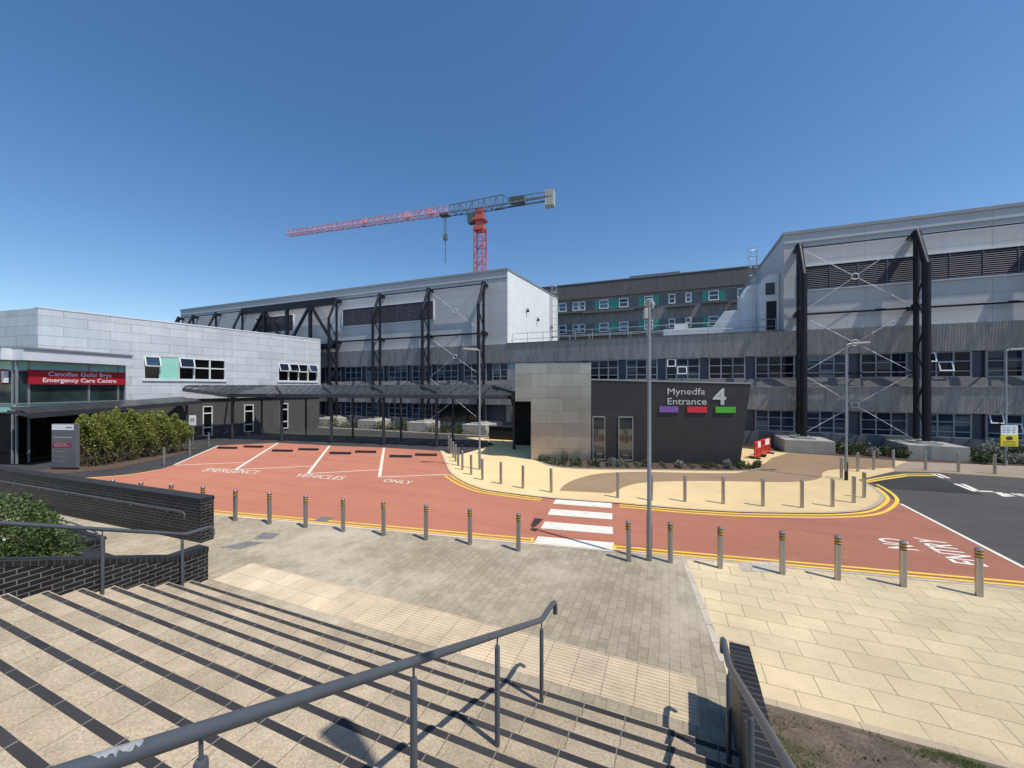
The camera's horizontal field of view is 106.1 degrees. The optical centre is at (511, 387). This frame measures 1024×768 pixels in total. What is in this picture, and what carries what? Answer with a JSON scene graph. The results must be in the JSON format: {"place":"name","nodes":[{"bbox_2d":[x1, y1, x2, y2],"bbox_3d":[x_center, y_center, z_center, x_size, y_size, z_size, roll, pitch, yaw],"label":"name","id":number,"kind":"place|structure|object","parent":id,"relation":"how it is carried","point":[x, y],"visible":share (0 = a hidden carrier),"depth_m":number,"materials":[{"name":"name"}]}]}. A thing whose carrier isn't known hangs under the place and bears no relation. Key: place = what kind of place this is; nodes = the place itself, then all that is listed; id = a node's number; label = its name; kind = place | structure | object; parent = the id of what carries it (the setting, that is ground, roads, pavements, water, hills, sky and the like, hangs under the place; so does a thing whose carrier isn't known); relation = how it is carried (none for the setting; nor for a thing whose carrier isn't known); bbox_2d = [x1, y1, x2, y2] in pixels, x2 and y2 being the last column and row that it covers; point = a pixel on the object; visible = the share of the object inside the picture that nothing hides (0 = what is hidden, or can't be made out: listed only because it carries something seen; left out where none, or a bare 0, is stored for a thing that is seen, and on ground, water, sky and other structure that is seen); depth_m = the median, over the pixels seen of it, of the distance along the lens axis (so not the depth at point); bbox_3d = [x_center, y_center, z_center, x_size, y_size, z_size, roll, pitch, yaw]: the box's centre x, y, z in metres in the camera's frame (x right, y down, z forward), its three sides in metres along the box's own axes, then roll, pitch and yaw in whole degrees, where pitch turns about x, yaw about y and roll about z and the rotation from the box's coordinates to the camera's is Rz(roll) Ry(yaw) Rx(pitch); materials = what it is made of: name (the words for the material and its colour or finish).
{"place":"outdoors","nodes":[
{"label":"outdoors","id":0,"kind":"place"},
{"bbox_2d":[0,507,734,748],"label":"plaza paving","id":1,"kind":"structure","parent":0,"point":[640,608],"depth_m":8.38,"materials":[{"name":"beige stone"}]},
{"bbox_2d":[381,501,385,535],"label":"bollard","id":2,"kind":"object","parent":1,"relation":"on","point":[383,518],"visible":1,"depth_m":11.16,"materials":[{"name":"metal"}]},
{"bbox_2d":[212,563,699,725],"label":"tactile paving","id":3,"kind":"structure","parent":1,"relation":"on","point":[663,692],"depth_m":6.45,"materials":[{"name":"beige concrete"}]},
{"bbox_2d":[516,513,520,551],"bbox_3d":[0.172,3.824,10.159,0.130,1.000,0.130,0,0,-18],"label":"bollard","id":4,"kind":"object","parent":1,"relation":"on","point":[518,532],"visible":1,"depth_m":10.11,"materials":[{"name":"metal"}]},
{"bbox_2d":[214,514,1023,588],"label":"kerb","id":5,"kind":"structure","parent":1,"relation":"on","point":[645,553],"depth_m":9.86,"materials":[{"name":"concrete"}]},
{"bbox_2d":[625,520,630,561],"bbox_3d":[2.894,3.824,9.563,0.130,1.000,0.130,-1,-1,9],"label":"bollard","id":6,"kind":"object","parent":1,"relation":"on","point":[628,540],"visible":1,"depth_m":9.51,"materials":[{"name":"metal"}]},
{"bbox_2d":[643,298,654,561],"bbox_3d":[3.553,1.025,9.958,0.297,6.590,1.049,0,0,20],"label":"street lamp","id":7,"kind":"object","parent":1,"relation":"on","point":[649,303],"visible":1,"depth_m":9.56,"materials":[{"name":"grey metal"}]},
{"bbox_2d":[668,522,672,563],"bbox_3d":[3.904,3.824,9.485,0.130,1.000,0.130,0,0,-1],"label":"bollard","id":8,"kind":"object","parent":1,"relation":"on","point":[670,542],"visible":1,"depth_m":9.43,"materials":[{"name":"metal"}]},
{"bbox_2d":[0,428,1009,477],"bbox_3d":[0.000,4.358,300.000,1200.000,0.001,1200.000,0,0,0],"label":"ground","id":9,"kind":"structure","parent":0,"point":[367,438],"depth_m":30.32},
{"bbox_2d":[0,526,111,556],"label":"planter","id":10,"kind":"object","parent":9,"relation":"on","point":[92,546],"visible":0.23,"depth_m":9.84,"materials":[{"name":"brick"}]},
{"bbox_2d":[0,491,87,556],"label":"bush","id":11,"kind":"object","parent":10,"relation":"in","point":[13,546],"visible":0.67,"depth_m":8.00,"materials":[{"name":"green plant"}]},
{"bbox_2d":[0,346,132,463],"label":"glazed entrance","id":12,"kind":"object","parent":9,"relation":"on","point":[23,439],"visible":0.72,"depth_m":22.49,"materials":[{"name":"grey glass"}]},
{"bbox_2d":[27,369,124,384],"bbox_3d":[-27.299,-0.590,24.386,0.137,0.840,5.020,0,0,5],"label":"fascia sign","id":13,"kind":"object","parent":12,"relation":"attached to","point":[69,377],"visible":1,"depth_m":23.99,"materials":[{"name":"red plastic"}]},
{"bbox_2d":[0,544,208,598],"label":"brick wall","id":14,"kind":"structure","parent":9,"relation":"on","point":[22,577],"depth_m":6.94,"materials":[{"name":"black brick"}]},
{"bbox_2d":[7,397,201,450],"bbox_3d":[-26.103,2.548,25.697,1.956,3.604,10.352,0,0,6],"label":"entrance canopy","id":15,"kind":"object","parent":9,"relation":"on","point":[68,409],"visible":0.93,"depth_m":24.03,"materials":[{"name":"grey metal"}]},
{"bbox_2d":[0,466,214,542],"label":"brick wall","id":16,"kind":"structure","parent":9,"relation":"on","point":[197,509],"depth_m":11.97,"materials":[{"name":"black brick"}]},
{"bbox_2d":[0,480,185,519],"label":"handrail","id":17,"kind":"object","parent":16,"relation":"attached to","point":[126,502],"visible":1,"depth_m":12.10,"materials":[{"name":"grey metal"}]},
{"bbox_2d":[39,448,198,473],"bbox_3d":[-22.900,4.355,23.300,3.400,0.050,8.200,0,0,0],"label":"planting bed","id":18,"kind":"object","parent":9,"relation":"on","point":[123,463],"visible":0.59,"depth_m":21.55,"materials":[{"name":"brown soil"}]},
{"bbox_2d":[52,424,79,469],"bbox_3d":[-23.542,3.140,20.293,1.420,2.420,0.175,0,0,4],"label":"monolith sign","id":19,"kind":"object","parent":18,"relation":"on","point":[66,446],"visible":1,"depth_m":20.22,"materials":[{"name":"grey metal"}]},
{"bbox_2d":[73,406,202,466],"bbox_3d":[-22.970,2.740,23.700,3.374,3.237,7.010,0,0,0],"label":"hedge","id":20,"kind":"object","parent":18,"relation":"on","point":[147,428],"visible":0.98,"depth_m":22.84,"materials":[{"name":"green plant"}]},
{"bbox_2d":[0,306,320,445],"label":"emergency building","id":21,"kind":"structure","parent":9,"relation":"on","point":[171,359],"depth_m":31.83,"materials":[{"name":"metal"}]},
{"bbox_2d":[143,356,161,378],"bbox_3d":[-27.485,-1.475,29.353,0.851,1.750,0.980,0,0,30],"label":"window","id":22,"kind":"structure","parent":21,"relation":"in","point":[152,365],"depth_m":29.30,"materials":[{"name":"white glass"}]},
{"bbox_2d":[178,358,225,379],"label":"window","id":23,"kind":"structure","parent":21,"relation":"in","point":[188,368],"depth_m":32.13,"materials":[{"name":"black glass"}]},
{"bbox_2d":[202,406,212,435],"bbox_3d":[-25.756,2.850,32.557,0.415,2.500,0.646,0,0,0],"label":"window","id":24,"kind":"structure","parent":21,"relation":"in","point":[207,411],"depth_m":32.57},
{"bbox_2d":[244,404,253,431],"bbox_3d":[-24.169,2.850,35.335,0.465,2.500,0.733,0,0,0],"label":"window","id":25,"kind":"structure","parent":21,"relation":"in","point":[248,409],"depth_m":35.35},
{"bbox_2d":[278,363,318,381],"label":"window","id":26,"kind":"structure","parent":21,"relation":"in","point":[286,372],"depth_m":39.06,"materials":[{"name":"black glass"}]},
{"bbox_2d":[182,385,515,448],"bbox_3d":[-12.149,2.074,30.567,26.602,4.553,6.026,0,0,9],"label":"walkway canopy","id":27,"kind":"object","parent":9,"relation":"on","point":[283,392],"visible":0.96,"depth_m":30.11,"materials":[{"name":"grey metal"}]},
{"bbox_2d":[0,580,739,767],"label":"steps","id":28,"kind":"structure","parent":9,"relation":"on","point":[84,672],"depth_m":4.36,"materials":[{"name":"stone"}]},
{"bbox_2d":[0,521,214,594],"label":"handrail","id":29,"kind":"object","parent":28,"relation":"on","point":[75,527],"visible":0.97,"depth_m":6.89,"materials":[{"name":"grey metal"}]},
{"bbox_2d":[47,600,557,767],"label":"handrail","id":30,"kind":"object","parent":28,"relation":"on","point":[131,752],"visible":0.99,"depth_m":1.95,"materials":[{"name":"grey metal"}]},
{"bbox_2d":[720,637,795,767],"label":"handrail","id":31,"kind":"object","parent":28,"relation":"on","point":[781,753],"visible":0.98,"depth_m":3.12,"materials":[{"name":"grey metal"}]},
{"bbox_2d":[318,427,488,436],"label":"kerb","id":32,"kind":"structure","parent":9,"relation":"on","point":[407,432],"depth_m":36.79,"materials":[{"name":"stone"}]},
{"bbox_2d":[333,426,487,435],"bbox_3d":[-12.194,4.338,39.373,24.600,0.001,3.240,0,0,22],"label":"planting bed","id":33,"kind":"object","parent":9,"relation":"on","point":[406,429],"depth_m":38.55,"materials":[{"name":"grey"}]},
{"bbox_2d":[319,295,377,426],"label":"steel column","id":34,"kind":"structure","parent":33,"relation":"on","point":[325,419],"depth_m":42.86,"materials":[{"name":"metal"}]},
{"bbox_2d":[241,297,334,348],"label":"steel truss","id":35,"kind":"object","parent":34,"relation":"attached to","point":[309,305],"visible":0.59,"depth_m":46.15,"materials":[{"name":"black metal"}]},
{"bbox_2d":[358,290,425,429],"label":"steel column","id":36,"kind":"structure","parent":33,"relation":"on","point":[372,421],"depth_m":40.26,"materials":[{"name":"metal"}]},
{"bbox_2d":[319,423,488,435],"bbox_3d":[-12.211,4.078,39.349,23.718,0.635,2.676,0,0,22],"label":"ground cover","id":37,"kind":"object","parent":33,"relation":"on","point":[397,429],"visible":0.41,"depth_m":38.39,"materials":[{"name":"green plant"}]},
{"bbox_2d":[407,284,480,431],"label":"steel column","id":38,"kind":"structure","parent":33,"relation":"on","point":[419,425],"depth_m":37.95,"materials":[{"name":"metal"}]},
{"bbox_2d":[462,281,496,435],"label":"steel column","id":39,"kind":"structure","parent":33,"relation":"on","point":[472,427],"depth_m":35.59,"materials":[{"name":"metal"}]},
{"bbox_2d":[285,188,554,271],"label":"tower crane","id":40,"kind":"object","parent":9,"relation":"on","point":[476,218],"visible":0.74,"depth_m":80.61,"materials":[{"name":"metal"}]},
{"bbox_2d":[180,202,1023,452],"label":"hospital building","id":41,"kind":"structure","parent":9,"relation":"on","point":[970,345],"depth_m":27.47,"materials":[{"name":"metal"}]},
{"bbox_2d":[345,367,361,381],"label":"window","id":42,"kind":"structure","parent":41,"relation":"in","point":[352,374],"depth_m":43.66,"materials":[{"name":"blue glass"}]},
{"bbox_2d":[345,402,361,415],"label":"window","id":43,"kind":"structure","parent":41,"relation":"in","point":[348,405],"depth_m":43.60,"materials":[{"name":"blue glass"}]},
{"bbox_2d":[366,366,384,381],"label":"window","id":44,"kind":"structure","parent":41,"relation":"in","point":[368,368],"depth_m":42.46,"materials":[{"name":"blue glass"}]},
{"bbox_2d":[389,365,407,380],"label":"window","id":45,"kind":"structure","parent":41,"relation":"in","point":[396,373],"depth_m":41.28,"materials":[{"name":"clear glass"}]},
{"bbox_2d":[389,403,407,417],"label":"window","id":46,"kind":"structure","parent":41,"relation":"in","point":[394,408],"depth_m":41.33,"materials":[{"name":"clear glass"}]},
{"bbox_2d":[412,365,432,380],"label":"window","id":47,"kind":"structure","parent":41,"relation":"in","point":[416,369],"depth_m":40.23,"materials":[{"name":"blue glass"}]},
{"bbox_2d":[412,403,432,418],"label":"window","id":48,"kind":"structure","parent":41,"relation":"in","point":[416,407],"depth_m":40.23,"materials":[{"name":"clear glass"}]},
{"bbox_2d":[437,364,458,380],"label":"window","id":49,"kind":"structure","parent":41,"relation":"in","point":[449,372],"depth_m":38.92,"materials":[{"name":"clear glass"}]},
{"bbox_2d":[464,363,486,380],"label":"window","id":50,"kind":"structure","parent":41,"relation":"in","point":[469,374],"depth_m":37.85,"materials":[{"name":"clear glass"}]},
{"bbox_2d":[492,363,514,380],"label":"window","id":51,"kind":"structure","parent":41,"relation":"in","point":[499,370],"depth_m":36.72,"materials":[{"name":"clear glass"}]},
{"bbox_2d":[589,360,618,378],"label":"window","id":52,"kind":"structure","parent":41,"relation":"in","point":[600,369],"depth_m":33.01,"materials":[{"name":"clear glass"}]},
{"bbox_2d":[626,359,657,379],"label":"window","id":53,"kind":"structure","parent":41,"relation":"in","point":[636,369],"depth_m":31.93,"materials":[{"name":"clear glass"}]},
{"bbox_2d":[513,318,776,341],"bbox_3d":[10.013,-4.615,33.072,21.522,1.170,0.052,0,0,22],"label":"roof railing","id":54,"kind":"object","parent":41,"relation":"on","point":[686,330],"visible":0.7,"depth_m":31.90,"materials":[{"name":"metal"}]},
{"bbox_2d":[666,358,699,378],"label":"window","id":55,"kind":"structure","parent":41,"relation":"in","point":[676,368],"depth_m":30.67,"materials":[{"name":"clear glass"}]},
{"bbox_2d":[663,274,779,335],"bbox_3d":[17.029,-6.350,32.075,8.220,4.500,3.130,0,0,22],"label":"air duct","id":56,"kind":"object","parent":41,"relation":"attached to","point":[763,295],"visible":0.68,"depth_m":30.86,"materials":[{"name":"metal"}]},
{"bbox_2d":[709,357,744,378],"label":"window","id":57,"kind":"structure","parent":41,"relation":"in","point":[719,367],"depth_m":29.52,"materials":[{"name":"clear glass"}]},
{"bbox_2d":[755,355,794,378],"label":"window","id":58,"kind":"structure","parent":41,"relation":"in","point":[766,367],"depth_m":28.35,"materials":[{"name":"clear glass"}]},
{"bbox_2d":[755,410,794,431],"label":"window","id":59,"kind":"structure","parent":41,"relation":"in","point":[765,420],"depth_m":28.35,"materials":[{"name":"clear glass"}]},
{"bbox_2d":[807,354,848,377],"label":"window","id":60,"kind":"structure","parent":41,"relation":"in","point":[836,363],"depth_m":27.17,"materials":[{"name":"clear glass"}]},
{"bbox_2d":[807,411,848,433],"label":"window","id":61,"kind":"structure","parent":41,"relation":"in","point":[835,425],"depth_m":27.17,"materials":[{"name":"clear glass"}]},
{"bbox_2d":[860,352,907,377],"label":"window","id":62,"kind":"structure","parent":41,"relation":"in","point":[869,362],"depth_m":26.00,"materials":[{"name":"clear glass"}]},
{"bbox_2d":[860,412,907,435],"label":"window","id":63,"kind":"structure","parent":41,"relation":"in","point":[869,424],"depth_m":26.00,"materials":[{"name":"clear glass"}]},
{"bbox_2d":[920,351,971,377],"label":"window","id":64,"kind":"structure","parent":41,"relation":"in","point":[943,363],"depth_m":24.73,"materials":[{"name":"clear glass"}]},
{"bbox_2d":[920,413,971,438],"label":"window","id":65,"kind":"structure","parent":41,"relation":"in","point":[943,425],"depth_m":24.73,"materials":[{"name":"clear glass"}]},
{"bbox_2d":[985,414,1023,440],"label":"window","id":66,"kind":"structure","parent":41,"relation":"in","point":[993,422],"depth_m":23.89,"materials":[{"name":"clear glass"}]},
{"bbox_2d":[985,350,1023,376],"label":"window","id":67,"kind":"structure","parent":41,"relation":"in","point":[994,359],"depth_m":23.82,"materials":[{"name":"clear glass"}]},
{"bbox_2d":[729,641,781,767],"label":"brick wall","id":68,"kind":"structure","parent":9,"relation":"on","point":[741,657],"depth_m":4.25,"materials":[{"name":"black brick"}]},
{"bbox_2d":[766,706,995,767],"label":"soil","id":69,"kind":"structure","parent":9,"relation":"on","point":[866,747],"depth_m":4.57,"materials":[{"name":"brown soil"}]},
{"bbox_2d":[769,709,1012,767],"bbox_3d":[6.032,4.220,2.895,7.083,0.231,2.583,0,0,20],"label":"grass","id":70,"kind":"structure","parent":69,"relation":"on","point":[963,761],"depth_m":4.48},
{"bbox_2d":[763,697,1023,767],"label":"kerb","id":71,"kind":"structure","parent":9,"relation":"on","point":[996,762],"depth_m":4.76,"materials":[{"name":"beige stone"}]},
{"bbox_2d":[0,0,1023,322],"label":"sky","id":72,"kind":"structure","parent":0,"point":[158,158],"materials":[{"name":"blue"}]},
{"bbox_2d":[86,443,1023,586],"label":"red road","id":73,"kind":"structure","parent":0,"point":[364,494],"depth_m":13.15,"materials":[{"name":"red asphalt"}]},
{"bbox_2d":[92,470,1023,586],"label":"yellow lines","id":74,"kind":"object","parent":73,"relation":"on","point":[887,500],"visible":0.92,"depth_m":12.27,"materials":[{"name":"paint"}]},
{"bbox_2d":[174,443,1023,567],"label":"white lines","id":75,"kind":"object","parent":73,"relation":"on","point":[576,542],"visible":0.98,"depth_m":12.54,"materials":[{"name":"paint"}]},
{"bbox_2d":[913,537,988,566],"bbox_3d":[11.577,4.344,10.221,0.646,0.001,1.763,0,0,23],"label":"road lettering","id":76,"kind":"object","parent":73,"relation":"on","point":[952,557],"visible":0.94,"depth_m":10.17,"materials":[{"name":"white paint"}]},
{"bbox_2d":[515,363,751,464],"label":"entrance building","id":77,"kind":"structure","parent":0,"point":[573,410],"depth_m":22.24,"materials":[{"name":"metal"}]},
{"bbox_2d":[516,401,530,444],"bbox_3d":[1.075,2.600,28.782,1.850,3.500,0.300,0,0,9],"label":"doorway","id":78,"kind":"structure","parent":77,"relation":"in","point":[523,408],"depth_m":28.66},
{"bbox_2d":[593,416,604,459],"bbox_3d":[5.053,2.965,22.395,0.714,2.530,0.146,0,0,5],"label":"window","id":79,"kind":"structure","parent":77,"relation":"in","point":[598,421],"depth_m":22.39,"materials":[{"name":"glass"}]},
{"bbox_2d":[618,417,632,460],"bbox_3d":[6.546,2.965,22.169,0.814,2.530,0.162,0,0,4],"label":"window","id":80,"kind":"structure","parent":77,"relation":"in","point":[625,424],"depth_m":22.17,"materials":[{"name":"glass"}]},
{"bbox_2d":[659,388,735,412],"bbox_3d":[10.362,0.735,21.577,4.030,1.370,0.070,0,0,9],"label":"entrance sign","id":81,"kind":"object","parent":77,"relation":"attached to","point":[719,395],"visible":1,"depth_m":21.54,"materials":[{"name":"white plastic"}]},
{"bbox_2d":[541,264,759,340],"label":"ward building","id":82,"kind":"structure","parent":0,"point":[702,297],"depth_m":57.47,"materials":[{"name":"concrete"}]},
{"bbox_2d":[559,453,891,492],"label":"brown path","id":83,"kind":"structure","parent":0,"point":[792,467],"depth_m":19.02,"materials":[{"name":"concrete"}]},
{"bbox_2d":[443,437,1023,511],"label":"entrance pavement","id":84,"kind":"structure","parent":0,"point":[746,496],"depth_m":16.74,"materials":[{"name":"beige concrete"}]},
{"bbox_2d":[463,348,480,469],"bbox_3d":[-2.099,1.135,20.216,0.930,6.370,0.297,0,0,0],"label":"street lamp","id":85,"kind":"object","parent":84,"relation":"on","point":[479,453],"visible":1,"depth_m":20.17,"materials":[{"name":"grey metal"}]},
{"bbox_2d":[488,425,512,439],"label":"wall","id":86,"kind":"structure","parent":84,"relation":"on","point":[501,432],"depth_m":31.58,"materials":[{"name":"black brick"}]},
{"bbox_2d":[532,459,762,470],"bbox_3d":[7.244,4.308,20.943,12.596,0.001,2.224,0,0,8],"label":"planting bed","id":87,"kind":"object","parent":84,"relation":"on","point":[655,466],"visible":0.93,"depth_m":20.91,"materials":[{"name":"brown soil"}]},
{"bbox_2d":[538,455,759,469],"bbox_3d":[7.301,4.172,21.033,11.894,0.388,1.939,0,0,9],"label":"ground cover","id":88,"kind":"object","parent":87,"relation":"on","point":[547,460],"visible":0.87,"depth_m":20.95,"materials":[{"name":"green plant"}]},
{"bbox_2d":[440,451,884,512],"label":"kerb","id":89,"kind":"structure","parent":84,"relation":"on","point":[881,498],"depth_m":14.40,"materials":[{"name":"beige stone"}]},
{"bbox_2d":[844,341,870,480],"bbox_3d":[15.996,1.105,17.883,1.070,6.430,0.297,0,0,0],"label":"street lamp","id":90,"kind":"object","parent":84,"relation":"on","point":[846,431],"visible":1,"depth_m":17.84,"materials":[{"name":"grey metal"}]},
{"bbox_2d":[742,444,1023,465],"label":"planting bed","id":91,"kind":"object","parent":84,"relation":"on","point":[837,453],"visible":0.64,"depth_m":23.24,"materials":[{"name":"brown soil"}]},
{"bbox_2d":[774,234,912,453],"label":"steel column","id":92,"kind":"structure","parent":91,"relation":"on","point":[801,441],"depth_m":26.14,"materials":[{"name":"metal"}]},
{"bbox_2d":[803,238,910,436],"bbox_3d":[23.221,-3.200,26.044,5.774,12.932,0.070,0,0,22],"label":"cross bracing","id":93,"kind":"object","parent":92,"relation":"attached to","point":[860,339],"visible":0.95,"depth_m":25.94,"materials":[{"name":"silver metal"}]},
{"bbox_2d":[885,222,1023,461],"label":"steel column","id":94,"kind":"structure","parent":91,"relation":"on","point":[916,445],"depth_m":23.85,"materials":[{"name":"metal"}]},
{"bbox_2d":[977,438,1003,453],"bbox_3d":[28.536,3.701,22.994,1.062,1.304,1.071,0,0,-24],"label":"shrub","id":95,"kind":"object","parent":91,"relation":"on","point":[985,447],"visible":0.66,"depth_m":22.95,"materials":[{"name":"green plant"}]},
{"bbox_2d":[686,558,1023,763],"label":"flagstone paving","id":96,"kind":"structure","parent":0,"point":[940,662],"depth_m":6.41,"materials":[{"name":"beige stone"}]},
{"bbox_2d":[681,558,724,661],"bbox_3d":[3.840,4.316,7.925,0.120,0.001,3.887,0,0,15],"label":"paving edge","id":97,"kind":"object","parent":96,"relation":"on","point":[710,628],"visible":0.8,"depth_m":7.37,"materials":[{"name":"stone"}]},
{"bbox_2d":[717,526,722,568],"bbox_3d":[4.970,3.824,9.192,0.130,1.000,0.130,0,0,21],"label":"bollard","id":98,"kind":"object","parent":96,"relation":"on","point":[719,547],"visible":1,"depth_m":9.14,"materials":[{"name":"metal"}]},
{"bbox_2d":[738,561,787,571],"bbox_3d":[5.982,4.316,9.266,1.164,0.001,0.533,0,0,0],"label":"access cover","id":99,"kind":"object","parent":96,"relation":"on","point":[750,567],"visible":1,"depth_m":9.21,"materials":[{"name":"metal"}]},
{"bbox_2d":[779,530,785,574],"bbox_3d":[6.254,3.824,8.903,0.130,1.000,0.130,0,0,-4],"label":"bollard","id":100,"kind":"object","parent":96,"relation":"on","point":[782,557],"visible":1,"depth_m":8.86,"materials":[{"name":"metal"}]},
{"bbox_2d":[834,535,841,580],"bbox_3d":[7.316,3.824,8.642,0.130,1.000,0.130,1,0,-37],"label":"bollard","id":101,"kind":"object","parent":96,"relation":"on","point":[837,555],"visible":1,"depth_m":8.60,"materials":[{"name":"metal"}]},
{"bbox_2d":[899,540,906,587],"bbox_3d":[8.479,3.824,8.341,0.130,1.000,0.130,-1,0,-16],"label":"bollard","id":102,"kind":"object","parent":96,"relation":"on","point":[902,563],"visible":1,"depth_m":8.30,"materials":[{"name":"metal"}]},
{"bbox_2d":[974,547,983,597],"bbox_3d":[9.669,3.824,7.967,0.130,1.000,0.130,1,-1,-25],"label":"bollard","id":103,"kind":"object","parent":96,"relation":"on","point":[979,570],"visible":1,"depth_m":7.93,"materials":[{"name":"metal"}]},
{"bbox_2d":[860,472,1023,565],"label":"road","id":104,"kind":"structure","parent":0,"point":[993,521],"depth_m":13.81,"materials":[{"name":"grey asphalt"}]},
{"bbox_2d":[873,476,982,494],"bbox_3d":[18.317,4.350,17.705,3.230,0.001,4.297,0,0,26],"label":"road patch","id":105,"kind":"object","parent":104,"relation":"on","point":[927,483],"visible":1,"depth_m":17.03,"materials":[{"name":"black asphalt"}]},
{"bbox_2d":[894,461,1023,476],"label":"buff path","id":106,"kind":"structure","parent":0,"point":[1002,470],"depth_m":20.43,"materials":[{"name":"beige concrete"}]},
{"bbox_2d":[1004,348,1023,465],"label":"street lamp","id":107,"kind":"object","parent":106,"relation":"on","point":[1005,455],"visible":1,"depth_m":21.10,"materials":[{"name":"grey metal"}]},
{"bbox_2d":[1000,425,1017,446],"bbox_3d":[27.131,2.655,20.996,0.860,1.150,0.046,0,0,5],"label":"warning sign","id":108,"kind":"object","parent":107,"relation":"attached to","point":[1009,435],"visible":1,"depth_m":20.98,"materials":[{"name":"yellow metal"}]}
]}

